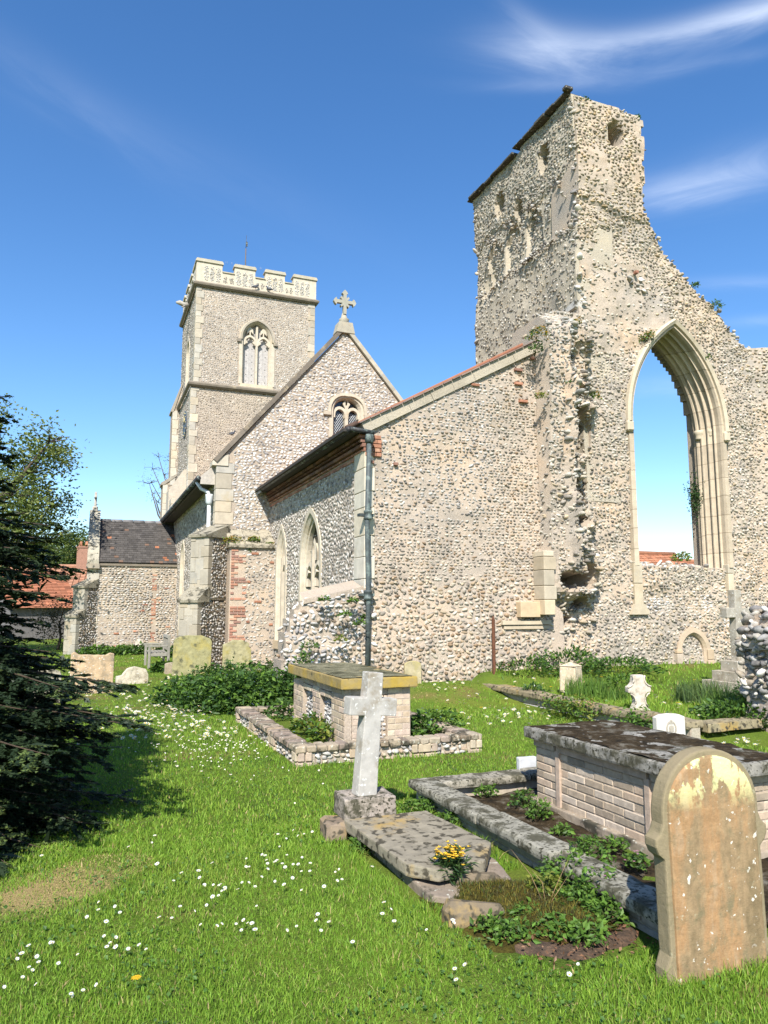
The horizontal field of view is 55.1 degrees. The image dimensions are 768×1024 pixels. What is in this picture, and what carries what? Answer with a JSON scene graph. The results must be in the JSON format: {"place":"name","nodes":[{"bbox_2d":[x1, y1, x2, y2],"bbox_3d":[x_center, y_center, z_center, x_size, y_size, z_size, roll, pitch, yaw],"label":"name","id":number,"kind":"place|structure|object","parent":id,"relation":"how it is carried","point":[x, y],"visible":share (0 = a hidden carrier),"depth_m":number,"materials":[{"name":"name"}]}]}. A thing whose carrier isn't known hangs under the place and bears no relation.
{"place":"outdoors","nodes":[
{"label":"outdoors","id":0,"kind":"place"},
{"bbox_2d":[0,639,767,1023],"bbox_3d":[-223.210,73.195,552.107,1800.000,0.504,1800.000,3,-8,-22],"label":"ground","id":1,"kind":"structure","parent":0,"point":[752,735],"depth_m":4.29,"materials":[{"name":"plant"}]},
{"bbox_2d":[0,572,72,638],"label":"outbuilding","id":2,"kind":"structure","parent":1,"relation":"on","point":[61,588],"depth_m":40.47,"materials":[{"name":"brick"}]},
{"bbox_2d":[34,669,61,701],"bbox_3d":[-6.024,3.175,13.063,0.525,0.772,0.097,3,-8,-22],"label":"headstone","id":3,"kind":"object","parent":1,"relation":"on","point":[53,671],"visible":0.09,"depth_m":13.11,"materials":[{"name":"grey stone"}]},
{"bbox_2d":[10,541,87,591],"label":"house","id":4,"kind":"structure","parent":1,"relation":"on","point":[81,559],"depth_m":49.86,"materials":[{"name":"brick"}]},
{"bbox_2d":[0,393,98,588],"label":"broadleaf tree","id":5,"kind":"object","parent":1,"relation":"on","point":[26,499],"visible":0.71,"depth_m":26.67,"materials":[{"name":"green plant"}]},
{"bbox_2d":[27,592,72,649],"bbox_3d":[-13.095,4.526,29.789,2.630,2.533,1.840,3,-8,-22],"label":"shrub","id":6,"kind":"object","parent":1,"relation":"on","point":[59,625],"visible":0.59,"depth_m":29.59,"materials":[{"name":"green plant"}]},
{"bbox_2d":[21,523,86,563],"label":"hedge tree","id":7,"kind":"object","parent":1,"relation":"on","point":[73,547],"visible":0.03,"depth_m":67.53,"materials":[{"name":"green plant"}]},
{"bbox_2d":[50,525,88,583],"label":"hedge tree","id":8,"kind":"object","parent":1,"relation":"on","point":[70,559],"visible":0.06,"depth_m":62.52,"materials":[{"name":"green plant"}]},
{"bbox_2d":[0,394,160,876],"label":"yew tree","id":9,"kind":"object","parent":1,"relation":"on","point":[31,726],"visible":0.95,"depth_m":5.71,"materials":[{"name":"green plant"}]},
{"bbox_2d":[70,652,113,693],"bbox_3d":[-5.788,3.239,14.568,0.816,0.943,0.116,3,-8,-24],"label":"headstone","id":10,"kind":"object","parent":1,"relation":"on","point":[100,667],"visible":0.55,"depth_m":14.56,"materials":[{"name":"stone"}]},
{"bbox_2d":[75,644,121,654],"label":"leafy plant","id":11,"kind":"object","parent":1,"relation":"on","point":[90,649],"visible":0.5,"depth_m":27.10,"materials":[{"name":"green plant"}]},
{"bbox_2d":[91,643,143,655],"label":"leafy plant","id":12,"kind":"object","parent":1,"relation":"on","point":[118,650],"visible":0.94,"depth_m":26.63,"materials":[{"name":"green plant"}]},
{"bbox_2d":[115,666,147,684],"bbox_3d":[-5.596,3.688,16.336,0.690,0.505,0.133,5,-9,-31],"label":"headstone","id":13,"kind":"object","parent":1,"relation":"on","point":[130,675],"visible":0.71,"depth_m":16.30,"materials":[{"name":"stone"}]},
{"bbox_2d":[115,640,162,654],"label":"leafy plant","id":14,"kind":"object","parent":1,"relation":"on","point":[137,645],"visible":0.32,"depth_m":27.25,"materials":[{"name":"green plant"}]},
{"bbox_2d":[138,453,168,518],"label":"broadleaf tree","id":15,"kind":"object","parent":1,"relation":"on","point":[158,510],"visible":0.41,"depth_m":44.79,"materials":[{"name":"brown plant"}]},
{"bbox_2d":[143,634,170,668],"bbox_3d":[-6.604,4.021,21.333,0.625,0.920,1.430,3,-8,-22],"label":"bench","id":16,"kind":"object","parent":1,"relation":"on","point":[165,644],"visible":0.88,"depth_m":20.83,"materials":[{"name":"grey wood"}]},
{"bbox_2d":[147,659,172,672],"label":"leafy plant","id":17,"kind":"object","parent":1,"relation":"on","point":[157,667],"visible":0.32,"depth_m":19.35,"materials":[{"name":"green plant"}]},
{"bbox_2d":[164,662,171,673],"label":"headstone","id":18,"kind":"object","parent":1,"relation":"on","point":[167,668],"visible":0.22,"depth_m":18.87,"materials":[{"name":"stone"}]},
{"bbox_2d":[172,635,211,675],"bbox_3d":[-4.853,3.678,18.583,0.965,1.124,0.118,3,-8,-22],"label":"headstone","id":19,"kind":"object","parent":1,"relation":"on","point":[190,652],"visible":0.81,"depth_m":18.53,"materials":[{"name":"beige stone"}]},
{"bbox_2d":[145,655,293,715],"bbox_3d":[-2.555,3.095,13.528,3.191,0.979,3.878,-1,-7,5],"label":"leafy bush","id":20,"kind":"object","parent":1,"relation":"on","point":[230,693],"visible":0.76,"depth_m":12.12,"materials":[{"name":"green plant"}]},
{"bbox_2d":[222,640,250,673],"bbox_3d":[-3.765,3.763,18.794,0.730,0.995,0.115,3,-8,-22],"label":"headstone","id":21,"kind":"object","parent":1,"relation":"on","point":[239,651],"visible":0.65,"depth_m":18.77,"materials":[{"name":"beige stone"}]},
{"bbox_2d":[245,686,287,706],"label":"bedding plant","id":22,"kind":"object","parent":1,"relation":"on","point":[263,701],"visible":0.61,"depth_m":11.69,"materials":[{"name":"green plant"}]},
{"bbox_2d":[63,235,564,682],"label":"church","id":23,"kind":"structure","parent":1,"relation":"on","point":[339,460],"depth_m":19.74,"materials":[{"name":"stone"}]},
{"bbox_2d":[177,540,184,635],"bbox_3d":[-7.409,2.834,27.599,0.460,3.589,1.320,3,-8,-22],"label":"nave window","id":24,"kind":"structure","parent":23,"relation":"in","point":[182,557],"depth_m":27.97,"materials":[{"name":"stone"}]},
{"bbox_2d":[185,338,189,386],"bbox_3d":[-9.611,-7.325,36.937,0.530,2.843,1.380,3,-8,-22],"label":"belfry window","id":25,"kind":"structure","parent":23,"relation":"in","point":[188,342],"depth_m":37.29,"materials":[{"name":"stone"}]},
{"bbox_2d":[221,535,241,543],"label":"wallflower","id":26,"kind":"object","parent":23,"relation":"on","point":[230,537],"visible":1,"depth_m":20.20,"materials":[{"name":"green plant"}]},
{"bbox_2d":[237,319,277,389],"bbox_3d":[-6.196,-7.571,35.628,1.960,3.553,0.610,3,-8,-22],"label":"belfry window","id":27,"kind":"structure","parent":23,"relation":"in","point":[257,344],"depth_m":35.64,"materials":[{"name":"stone"}]},
{"bbox_2d":[272,524,286,648],"bbox_3d":[-2.613,2.001,19.868,0.460,3.350,1.260,3,-8,-22],"label":"aisle window","id":28,"kind":"structure","parent":23,"relation":"in","point":[281,551],"depth_m":20.11,"materials":[{"name":"stone"}]},
{"bbox_2d":[298,507,321,600],"bbox_3d":[-1.572,1.508,17.311,0.460,3.269,1.920,3,-8,-22],"label":"aisle window","id":29,"kind":"structure","parent":23,"relation":"in","point":[310,555],"depth_m":17.75,"materials":[{"name":"stone"}]},
{"bbox_2d":[323,393,370,436],"bbox_3d":[-1.174,-2.821,22.755,1.560,1.657,0.390,3,-8,-22],"label":"gable window","id":30,"kind":"structure","parent":23,"relation":"in","point":[344,409],"depth_m":22.77,"materials":[{"name":"stone"}]},
{"bbox_2d":[273,580,377,690],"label":"rubble wall","id":31,"kind":"structure","parent":1,"relation":"on","point":[312,619],"depth_m":13.35,"materials":[{"name":"stone"}]},
{"bbox_2d":[292,648,313,663],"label":"wall weed","id":32,"kind":"object","parent":31,"relation":"attached to","point":[304,653],"depth_m":11.41,"materials":[{"name":"green plant"}]},
{"bbox_2d":[299,640,319,648],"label":"wall weed","id":33,"kind":"object","parent":31,"relation":"attached to","point":[314,643],"depth_m":12.88,"materials":[{"name":"green plant"}]},
{"bbox_2d":[351,618,366,624],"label":"wall weed","id":34,"kind":"object","parent":31,"relation":"attached to","point":[358,622],"depth_m":13.24,"materials":[{"name":"green plant"}]},
{"bbox_2d":[235,705,481,766],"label":"grave kerb","id":35,"kind":"structure","parent":1,"relation":"on","point":[281,737],"depth_m":8.61,"materials":[{"name":"stone"}]},
{"bbox_2d":[263,697,293,719],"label":"bedding plant","id":36,"kind":"object","parent":35,"relation":"on","point":[285,704],"visible":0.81,"depth_m":10.78,"materials":[{"name":"green plant"}]},
{"bbox_2d":[287,711,327,736],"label":"bedding plant","id":37,"kind":"object","parent":35,"relation":"on","point":[303,724],"visible":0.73,"depth_m":9.33,"materials":[{"name":"green plant"}]},
{"bbox_2d":[301,720,334,741],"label":"bedding plant","id":38,"kind":"object","parent":35,"relation":"on","point":[327,727],"visible":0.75,"depth_m":8.98,"materials":[{"name":"green plant"}]},
{"bbox_2d":[288,662,417,741],"bbox_3d":[-0.505,2.598,9.850,0.991,0.984,2.479,3,-8,-22],"label":"chest tomb","id":39,"kind":"object","parent":35,"relation":"on","point":[324,689],"visible":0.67,"depth_m":8.98,"materials":[{"name":"brick"}]},
{"bbox_2d":[410,719,422,736],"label":"bedding plant","id":40,"kind":"object","parent":35,"relation":"on","point":[412,726],"visible":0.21,"depth_m":9.21,"materials":[{"name":"green plant"}]},
{"bbox_2d":[410,709,443,734],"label":"bedding plant","id":41,"kind":"object","parent":35,"relation":"on","point":[426,719],"visible":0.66,"depth_m":9.31,"materials":[{"name":"green plant"}]},
{"bbox_2d":[416,702,468,734],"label":"bedding plant","id":42,"kind":"object","parent":35,"relation":"on","point":[451,720],"visible":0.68,"depth_m":9.53,"materials":[{"name":"green plant"}]},
{"bbox_2d":[345,837,374,855],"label":"weed clump","id":43,"kind":"object","parent":1,"relation":"on","point":[355,841],"visible":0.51,"depth_m":5.17,"materials":[{"name":"green plant"}]},
{"bbox_2d":[59,656,759,747],"bbox_3d":[-3.332,3.482,15.701,12.366,0.576,20.407,15,-16,-63],"label":"daisy drift","id":44,"kind":"object","parent":1,"relation":"on","point":[206,733],"visible":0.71,"depth_m":11.22,"materials":[{"name":"white plant"}]},
{"bbox_2d":[404,661,420,683],"bbox_3d":[0.535,3.084,13.759,0.344,0.592,0.076,3,-8,-22],"label":"headstone","id":45,"kind":"object","parent":1,"relation":"on","point":[413,668],"visible":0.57,"depth_m":13.75,"materials":[{"name":"beige stone"}]},
{"bbox_2d":[320,811,512,902],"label":"ledger slab","id":46,"kind":"structure","parent":1,"relation":"on","point":[402,845],"depth_m":4.89,"materials":[{"name":"stone"}]},
{"bbox_2d":[334,671,396,818],"bbox_3d":[-0.134,1.807,5.779,0.466,1.093,0.354,3,-8,-22],"label":"stone cross","id":47,"kind":"object","parent":46,"relation":"on","point":[369,707],"visible":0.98,"depth_m":5.69,"materials":[{"name":"stone"}]},
{"bbox_2d":[428,840,478,885],"bbox_3d":[0.421,2.142,4.487,0.298,0.259,0.277,3,-8,-22],"label":"wallflower","id":48,"kind":"object","parent":46,"relation":"on","point":[452,858],"visible":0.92,"depth_m":4.44,"materials":[{"name":"yellow plant"}]},
{"bbox_2d":[398,795,437,811],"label":"weed clump","id":49,"kind":"object","parent":1,"relation":"on","point":[416,802],"visible":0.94,"depth_m":6.17,"materials":[{"name":"green plant"}]},
{"bbox_2d":[435,809,461,824],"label":"weed clump","id":50,"kind":"object","parent":1,"relation":"on","point":[449,818],"visible":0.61,"depth_m":5.80,"materials":[{"name":"green plant"}]},
{"bbox_2d":[441,898,504,927],"bbox_3d":[0.488,2.216,4.025,0.346,0.175,0.137,0,-7,3],"label":"edging stone","id":51,"kind":"object","parent":1,"relation":"on","point":[460,912],"visible":0.56,"depth_m":3.99,"materials":[{"name":"stone"}]},
{"bbox_2d":[449,872,502,884],"bbox_3d":[0.555,2.283,4.487,0.344,0.180,0.131,0,-7,0],"label":"edging stone","id":52,"kind":"object","parent":1,"relation":"on","point":[472,876],"visible":0.24,"depth_m":4.45,"materials":[{"name":"stone"}]},
{"bbox_2d":[469,908,509,931],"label":"weed clump","id":53,"kind":"object","parent":1,"relation":"on","point":[483,920],"visible":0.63,"depth_m":3.90,"materials":[{"name":"green plant"}]},
{"bbox_2d":[492,616,495,673],"bbox_3d":[2.128,2.687,14.255,0.130,1.343,0.130,3,-8,-22],"label":"iron post","id":54,"kind":"object","parent":1,"relation":"on","point":[493,650],"visible":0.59,"depth_m":14.24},
{"bbox_2d":[418,876,622,960],"bbox_3d":[0.754,2.223,4.253,0.950,0.193,1.100,3,-8,-22],"label":"moss mound","id":55,"kind":"object","parent":1,"relation":"on","point":[505,893],"visible":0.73,"depth_m":4.06,"materials":[{"name":"green plant"}]},
{"bbox_2d":[507,896,538,921],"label":"weed clump","id":56,"kind":"object","parent":55,"relation":"on","point":[520,909],"visible":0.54,"depth_m":3.98,"materials":[{"name":"green plant"}]},
{"bbox_2d":[513,852,567,901],"bbox_3d":[0.890,2.073,4.148,0.324,0.300,0.082,0,-7,-1],"label":"dry stalk","id":57,"kind":"object","parent":55,"relation":"on","point":[542,882],"visible":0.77,"depth_m":4.14,"materials":[{"name":"brown plant"}]},
{"bbox_2d":[525,870,566,896],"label":"weed clump","id":58,"kind":"object","parent":55,"relation":"on","point":[548,876],"visible":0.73,"depth_m":4.25,"materials":[{"name":"green plant"}]},
{"bbox_2d":[525,910,575,940],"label":"weed clump","id":59,"kind":"object","parent":55,"relation":"on","point":[561,918],"visible":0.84,"depth_m":3.81,"materials":[{"name":"green plant"}]},
{"bbox_2d":[489,654,559,677],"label":"ivy clump","id":60,"kind":"object","parent":1,"relation":"on","point":[542,663],"visible":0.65,"depth_m":14.38,"materials":[{"name":"green plant"}]},
{"bbox_2d":[516,756,536,769],"bbox_3d":[1.405,2.634,7.233,0.203,0.445,0.065,3,-8,-22],"label":"headstone","id":61,"kind":"object","parent":1,"relation":"on","point":[526,761],"visible":0.26,"depth_m":7.22,"materials":[{"name":"stone"}]},
{"bbox_2d":[524,687,597,719],"bbox_3d":[2.772,3.020,11.431,1.053,0.638,1.575,3,-8,-22],"label":"ivy clump","id":62,"kind":"object","parent":1,"relation":"on","point":[554,703],"visible":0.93,"depth_m":11.37,"materials":[{"name":"green plant"}]},
{"bbox_2d":[526,644,609,674],"bbox_3d":[3.723,2.962,14.931,1.875,0.611,1.634,3,-8,-22],"label":"ivy clump","id":63,"kind":"object","parent":1,"relation":"on","point":[576,651],"visible":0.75,"depth_m":14.69,"materials":[{"name":"green plant"}]},
{"bbox_2d":[559,662,581,692],"bbox_3d":[3.260,2.881,12.835,0.314,0.528,0.304,-6,-10,39],"label":"stone stump","id":64,"kind":"object","parent":1,"relation":"on","point":[569,669],"visible":0.71,"depth_m":12.76,"materials":[{"name":"stone"}]},
{"bbox_2d":[503,916,658,971],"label":"bare soil","id":65,"kind":"structure","parent":1,"relation":"on","point":[626,936],"depth_m":3.70,"materials":[{"name":"brown soil"}]},
{"bbox_2d":[482,915,540,946],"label":"weed clump","id":66,"kind":"object","parent":65,"relation":"on","point":[498,927],"visible":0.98,"depth_m":3.77,"materials":[{"name":"green plant"}]},
{"bbox_2d":[554,881,599,910],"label":"weed clump","id":67,"kind":"object","parent":65,"relation":"on","point":[570,894],"visible":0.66,"depth_m":4.10,"materials":[{"name":"green plant"}]},
{"bbox_2d":[557,915,611,947],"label":"weed clump","id":68,"kind":"object","parent":65,"relation":"on","point":[580,934],"visible":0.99,"depth_m":3.72,"materials":[{"name":"green plant"}]},
{"bbox_2d":[583,891,637,930],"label":"weed clump","id":69,"kind":"object","parent":65,"relation":"on","point":[618,910],"visible":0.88,"depth_m":3.95,"materials":[{"name":"green plant"}]},
{"bbox_2d":[563,670,611,697],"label":"grass clump","id":70,"kind":"object","parent":1,"relation":"on","point":[577,689],"visible":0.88,"depth_m":12.25,"materials":[{"name":"plant"}]},
{"bbox_2d":[408,767,767,939],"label":"grave kerb","id":71,"kind":"structure","parent":1,"relation":"on","point":[518,832],"depth_m":5.22,"materials":[{"name":"stone"}]},
{"bbox_2d":[473,783,498,797],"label":"weed clump","id":72,"kind":"object","parent":71,"relation":"on","point":[486,789],"visible":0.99,"depth_m":6.55,"materials":[{"name":"green plant"}]},
{"bbox_2d":[507,788,540,808],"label":"weed clump","id":73,"kind":"object","parent":71,"relation":"on","point":[521,800],"visible":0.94,"depth_m":6.14,"materials":[{"name":"green plant"}]},
{"bbox_2d":[524,797,554,820],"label":"weed clump","id":74,"kind":"object","parent":71,"relation":"on","point":[534,810],"visible":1,"depth_m":5.82,"materials":[{"name":"green plant"}]},
{"bbox_2d":[533,846,582,889],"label":"weed clump","id":75,"kind":"object","parent":71,"relation":"on","point":[555,868],"visible":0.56,"depth_m":4.45,"materials":[{"name":"green plant"}]},
{"bbox_2d":[548,822,575,836],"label":"weed clump","id":76,"kind":"object","parent":71,"relation":"on","point":[564,831],"visible":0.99,"depth_m":5.41,"materials":[{"name":"green plant"}]},
{"bbox_2d":[567,834,616,864],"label":"weed clump","id":77,"kind":"object","parent":71,"relation":"on","point":[586,847],"visible":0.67,"depth_m":4.63,"materials":[{"name":"green plant"}]},
{"bbox_2d":[599,834,629,852],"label":"weed clump","id":78,"kind":"object","parent":71,"relation":"on","point":[614,843],"visible":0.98,"depth_m":5.05,"materials":[{"name":"green plant"}]},
{"bbox_2d":[622,850,653,871],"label":"weed clump","id":79,"kind":"object","parent":71,"relation":"on","point":[634,861],"visible":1,"depth_m":4.69,"materials":[{"name":"green plant"}]},
{"bbox_2d":[524,720,767,859],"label":"chest tomb","id":80,"kind":"object","parent":71,"relation":"on","point":[598,778],"visible":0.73,"depth_m":5.61,"materials":[{"name":"brick"}]},
{"bbox_2d":[564,862,616,907],"bbox_3d":[1.225,2.156,4.245,0.400,0.212,0.367,3,-8,-22],"label":"weed clump","id":81,"kind":"object","parent":1,"relation":"on","point":[583,878],"visible":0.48,"depth_m":4.22,"materials":[{"name":"green plant"}]},
{"bbox_2d":[582,683,631,700],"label":"grass clump","id":82,"kind":"object","parent":1,"relation":"on","point":[611,693],"visible":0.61,"depth_m":12.14,"materials":[{"name":"plant"}]},
{"bbox_2d":[467,85,767,666],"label":"ruined tower","id":83,"kind":"structure","parent":1,"relation":"on","point":[565,235],"depth_m":17.11,"materials":[{"name":"stone"}]},
{"bbox_2d":[528,342,543,353],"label":"wall tuft","id":84,"kind":"object","parent":83,"relation":"attached to","point":[537,348],"visible":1,"depth_m":15.29,"materials":[{"name":"green plant"}]},
{"bbox_2d":[525,325,551,341],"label":"wallflower","id":85,"kind":"object","parent":83,"relation":"on","point":[538,331],"visible":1,"depth_m":15.29,"materials":[{"name":"green plant"}]},
{"bbox_2d":[638,330,656,342],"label":"wallflower","id":86,"kind":"object","parent":83,"relation":"on","point":[648,334],"visible":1,"depth_m":16.90,"materials":[{"name":"green plant"}]},
{"bbox_2d":[670,548,691,561],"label":"wallflower","id":87,"kind":"object","parent":83,"relation":"on","point":[682,554],"visible":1,"depth_m":16.92,"materials":[{"name":"green plant"}]},
{"bbox_2d":[683,472,703,523],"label":"ivy clump","id":88,"kind":"object","parent":83,"relation":"attached to","point":[693,495],"visible":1,"depth_m":17.99,"materials":[{"name":"green plant"}]},
{"bbox_2d":[709,299,724,310],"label":"wall tuft","id":89,"kind":"object","parent":83,"relation":"attached to","point":[719,304],"visible":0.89,"depth_m":18.14,"materials":[{"name":"green plant"}]},
{"bbox_2d":[601,671,635,690],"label":"weed clump","id":90,"kind":"object","parent":1,"relation":"on","point":[617,679],"visible":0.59,"depth_m":12.60,"materials":[{"name":"green plant"}]},
{"bbox_2d":[573,654,668,673],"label":"weed clump","id":91,"kind":"object","parent":1,"relation":"on","point":[634,660],"visible":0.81,"depth_m":14.46,"materials":[{"name":"green plant"}]},
{"bbox_2d":[483,684,762,738],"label":"plot kerb","id":92,"kind":"structure","parent":1,"relation":"on","point":[694,727],"depth_m":10.39,"materials":[{"name":"stone"}]},
{"bbox_2d":[519,681,545,691],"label":"weed clump","id":93,"kind":"object","parent":92,"relation":"on","point":[538,687],"visible":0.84,"depth_m":12.73,"materials":[{"name":"green plant"}]},
{"bbox_2d":[559,682,620,722],"bbox_3d":[3.026,2.911,11.081,0.859,0.681,1.580,3,-8,-22],"label":"ivy clump","id":94,"kind":"object","parent":92,"relation":"on","point":[581,709],"visible":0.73,"depth_m":10.90,"materials":[{"name":"green plant"}]},
{"bbox_2d":[589,700,667,727],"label":"ivy clump","id":95,"kind":"object","parent":1,"relation":"on","point":[639,720],"visible":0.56,"depth_m":9.85,"materials":[{"name":"green plant"}]},
{"bbox_2d":[625,674,651,709],"bbox_3d":[3.807,2.759,11.017,0.377,0.636,0.141,1,-7,-9],"label":"cross fragment","id":96,"kind":"object","parent":1,"relation":"on","point":[637,687],"visible":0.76,"depth_m":10.98,"materials":[{"name":"stone"}]},
{"bbox_2d":[639,551,683,564],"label":"house","id":97,"kind":"structure","parent":1,"relation":"on","point":[654,557],"depth_m":42.02,"materials":[{"name":"brick"}]},
{"bbox_2d":[652,713,685,734],"bbox_3d":[3.364,2.758,8.646,0.392,0.759,0.088,2,-8,-16],"label":"headstone","id":98,"kind":"object","parent":1,"relation":"on","point":[671,722],"visible":0.38,"depth_m":8.65,"materials":[{"name":"stone"}]},
{"bbox_2d":[663,676,737,703],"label":"grass clump","id":99,"kind":"object","parent":1,"relation":"on","point":[684,693],"visible":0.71,"depth_m":11.77,"materials":[{"name":"plant"}]},
{"bbox_2d":[645,746,767,985],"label":"headstone","id":100,"kind":"object","parent":1,"relation":"on","point":[705,834],"visible":0.88,"depth_m":3.48,"materials":[{"name":"stone"}]},
{"bbox_2d":[697,685,746,711],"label":"grass clump","id":101,"kind":"object","parent":1,"relation":"on","point":[717,697],"visible":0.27,"depth_m":11.25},
{"bbox_2d":[702,590,750,691],"bbox_3d":[6.364,2.361,13.318,0.848,1.896,0.845,3,-8,-22],"label":"stone cross","id":102,"kind":"object","parent":1,"relation":"on","point":[733,611],"visible":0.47,"depth_m":13.30,"materials":[{"name":"stone"}]},
{"bbox_2d":[686,695,767,729],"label":"ivy clump","id":103,"kind":"object","parent":1,"relation":"on","point":[726,706],"visible":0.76,"depth_m":10.06,"materials":[{"name":"green plant"}]},
{"bbox_2d":[728,681,741,697],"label":"ivy clump","id":104,"kind":"object","parent":1,"relation":"on","point":[736,691],"visible":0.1,"depth_m":11.95,"materials":[{"name":"green plant"}]},
{"bbox_2d":[734,603,767,731],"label":"rubble wall","id":105,"kind":"structure","parent":1,"relation":"on","point":[751,644],"depth_m":9.92,"materials":[{"name":"stone"}]},
{"bbox_2d":[0,0,767,558],"label":"sky","id":106,"kind":"structure","parent":0,"point":[349,142],"materials":[{"name":"blue"}]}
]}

